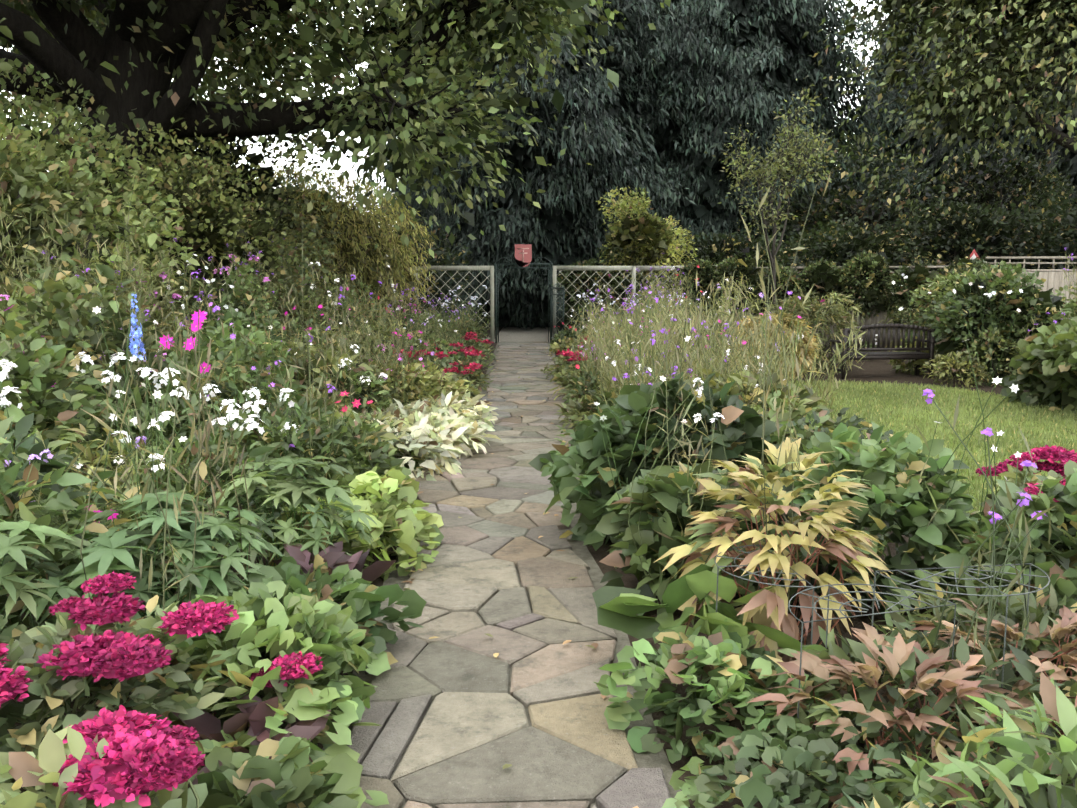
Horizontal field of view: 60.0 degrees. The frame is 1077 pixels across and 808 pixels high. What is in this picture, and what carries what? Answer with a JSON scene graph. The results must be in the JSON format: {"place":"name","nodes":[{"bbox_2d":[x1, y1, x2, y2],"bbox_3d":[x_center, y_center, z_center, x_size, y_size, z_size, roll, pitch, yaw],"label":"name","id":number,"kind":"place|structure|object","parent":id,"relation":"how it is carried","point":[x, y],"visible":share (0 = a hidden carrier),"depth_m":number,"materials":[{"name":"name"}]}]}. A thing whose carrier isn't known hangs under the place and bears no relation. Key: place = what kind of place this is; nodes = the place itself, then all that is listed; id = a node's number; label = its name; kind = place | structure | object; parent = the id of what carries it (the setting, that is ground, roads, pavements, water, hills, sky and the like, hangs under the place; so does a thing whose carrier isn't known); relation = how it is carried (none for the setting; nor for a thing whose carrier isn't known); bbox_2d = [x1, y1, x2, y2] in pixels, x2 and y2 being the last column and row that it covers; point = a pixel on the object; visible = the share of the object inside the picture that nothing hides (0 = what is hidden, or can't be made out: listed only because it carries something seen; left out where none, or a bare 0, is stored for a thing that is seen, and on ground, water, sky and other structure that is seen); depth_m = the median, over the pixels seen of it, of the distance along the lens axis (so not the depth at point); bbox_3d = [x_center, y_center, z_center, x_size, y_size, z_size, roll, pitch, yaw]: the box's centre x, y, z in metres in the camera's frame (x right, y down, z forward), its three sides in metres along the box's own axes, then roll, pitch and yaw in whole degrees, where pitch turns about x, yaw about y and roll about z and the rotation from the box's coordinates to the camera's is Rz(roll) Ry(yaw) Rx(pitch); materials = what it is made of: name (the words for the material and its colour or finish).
{"place":"outdoors","nodes":[
{"label":"outdoors","id":0,"kind":"place"},
{"bbox_2d":[0,0,887,211],"label":"sky","id":1,"kind":"structure","parent":0,"point":[346,163],"materials":[{"name":"white"}]},
{"bbox_2d":[494,327,557,341],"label":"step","id":2,"kind":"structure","parent":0,"point":[515,334],"depth_m":25.40,"materials":[{"name":"grey stone"}]},
{"bbox_2d":[14,308,1073,807],"bbox_3d":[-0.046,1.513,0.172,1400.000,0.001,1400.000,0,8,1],"label":"ground","id":3,"kind":"structure","parent":0,"point":[872,370],"depth_m":4.26,"materials":[{"name":"soil"}]},
{"bbox_2d":[0,0,106,140],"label":"tree","id":4,"kind":"object","parent":3,"relation":"on","point":[4,43],"depth_m":22.26,"materials":[{"name":"green plant"}]},
{"bbox_2d":[0,0,670,257],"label":"oak tree","id":5,"kind":"object","parent":3,"relation":"on","point":[279,59],"depth_m":13.63,"materials":[{"name":"green plant"}]},
{"bbox_2d":[322,341,680,807],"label":"path paving stones","id":6,"kind":"object","parent":3,"relation":"on","point":[567,748],"visible":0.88,"depth_m":3.70,"materials":[{"name":"grey stone"}]},
{"bbox_2d":[337,0,714,329],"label":"tree","id":7,"kind":"object","parent":3,"relation":"on","point":[573,184],"visible":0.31,"depth_m":26.65,"materials":[{"name":"green plant"}]},
{"bbox_2d":[494,243,563,342],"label":"arch","id":8,"kind":"structure","parent":3,"relation":"on","point":[534,263],"depth_m":22.05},
{"bbox_2d":[515,244,531,266],"bbox_3d":[-0.359,-3.496,21.991,0.400,0.528,0.033,0,8,1],"label":"sign","id":9,"kind":"object","parent":8,"relation":"attached to","point":[523,254],"visible":1,"depth_m":21.98,"materials":[{"name":"metal"}]},
{"bbox_2d":[0,171,1076,807],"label":"border","id":10,"kind":"object","parent":3,"relation":"on","point":[256,743],"depth_m":3.67,"materials":[{"name":"green plant"}]},
{"bbox_2d":[704,78,838,311],"bbox_3d":[3.970,-3.053,16.107,2.174,4.799,1.838,0,8,1],"label":"border tree","id":11,"kind":"object","parent":10,"relation":"in","point":[780,161],"depth_m":15.82,"materials":[{"name":"green plant"}]},
{"bbox_2d":[0,58,1076,413],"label":"shrubs","id":12,"kind":"object","parent":3,"relation":"on","point":[198,200],"depth_m":15.78,"materials":[{"name":"green plant"}]},
{"bbox_2d":[396,266,716,342],"bbox_3d":[-0.274,-2.366,22.155,8.940,1.820,0.090,0,8,1],"label":"trellis fence","id":13,"kind":"object","parent":3,"relation":"on","point":[555,281],"visible":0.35,"depth_m":22.05,"materials":[{"name":"grey wood"}]},
{"bbox_2d":[571,0,931,324],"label":"tree","id":14,"kind":"object","parent":3,"relation":"on","point":[755,53],"visible":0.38,"depth_m":28.17,"materials":[{"name":"green plant"}]},
{"bbox_2d":[714,544,1049,751],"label":"wire plant supports","id":15,"kind":"object","parent":3,"relation":"on","point":[813,607],"visible":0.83,"depth_m":2.93,"materials":[{"name":"metal"}]},
{"bbox_2d":[830,324,935,378],"bbox_3d":[5.314,-0.831,14.429,1.462,0.840,0.504,-1,8,-6],"label":"garden bench","id":16,"kind":"object","parent":3,"relation":"on","point":[916,353],"visible":0.92,"depth_m":14.22,"materials":[{"name":"brown wood"}]},
{"bbox_2d":[710,261,1076,342],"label":"boundary fence posts","id":17,"kind":"object","parent":3,"relation":"on","point":[858,320],"visible":0.08,"depth_m":20.40,"materials":[{"name":"wood"}]},
{"bbox_2d":[968,249,979,259],"bbox_3d":[9.430,-2.293,20.335,0.475,2.161,0.067,2,8,15],"label":"road warning sign","id":18,"kind":"object","parent":17,"relation":"attached to","point":[973,254],"visible":0.15,"depth_m":20.18,"materials":[{"name":"paint"}]},
{"bbox_2d":[715,256,1076,346],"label":"boundary fence boards","id":19,"kind":"object","parent":3,"relation":"on","point":[1052,276],"visible":0.1,"depth_m":19.11,"materials":[{"name":"grey wood"}]},
{"bbox_2d":[801,0,1076,230],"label":"ash tree","id":20,"kind":"object","parent":3,"relation":"on","point":[927,14],"depth_m":21.14,"materials":[{"name":"green plant"}]},
{"bbox_2d":[835,0,1073,265],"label":"tree","id":21,"kind":"object","parent":3,"relation":"on","point":[934,162],"visible":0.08,"depth_m":32.44,"materials":[{"name":"green plant"}]},
{"bbox_2d":[949,21,1076,253],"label":"tree","id":22,"kind":"object","parent":3,"relation":"on","point":[1067,170],"visible":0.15,"depth_m":29.41,"materials":[{"name":"green plant"}]},
{"bbox_2d":[678,369,1076,520],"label":"lawn","id":23,"kind":"structure","parent":0,"point":[893,429],"depth_m":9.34,"materials":[{"name":"green plant"}]},
{"bbox_2d":[329,349,1073,807],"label":"fallen leaves","id":24,"kind":"object","parent":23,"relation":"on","point":[593,645],"visible":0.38,"depth_m":4.65,"materials":[{"name":"brown plant"}]}
]}

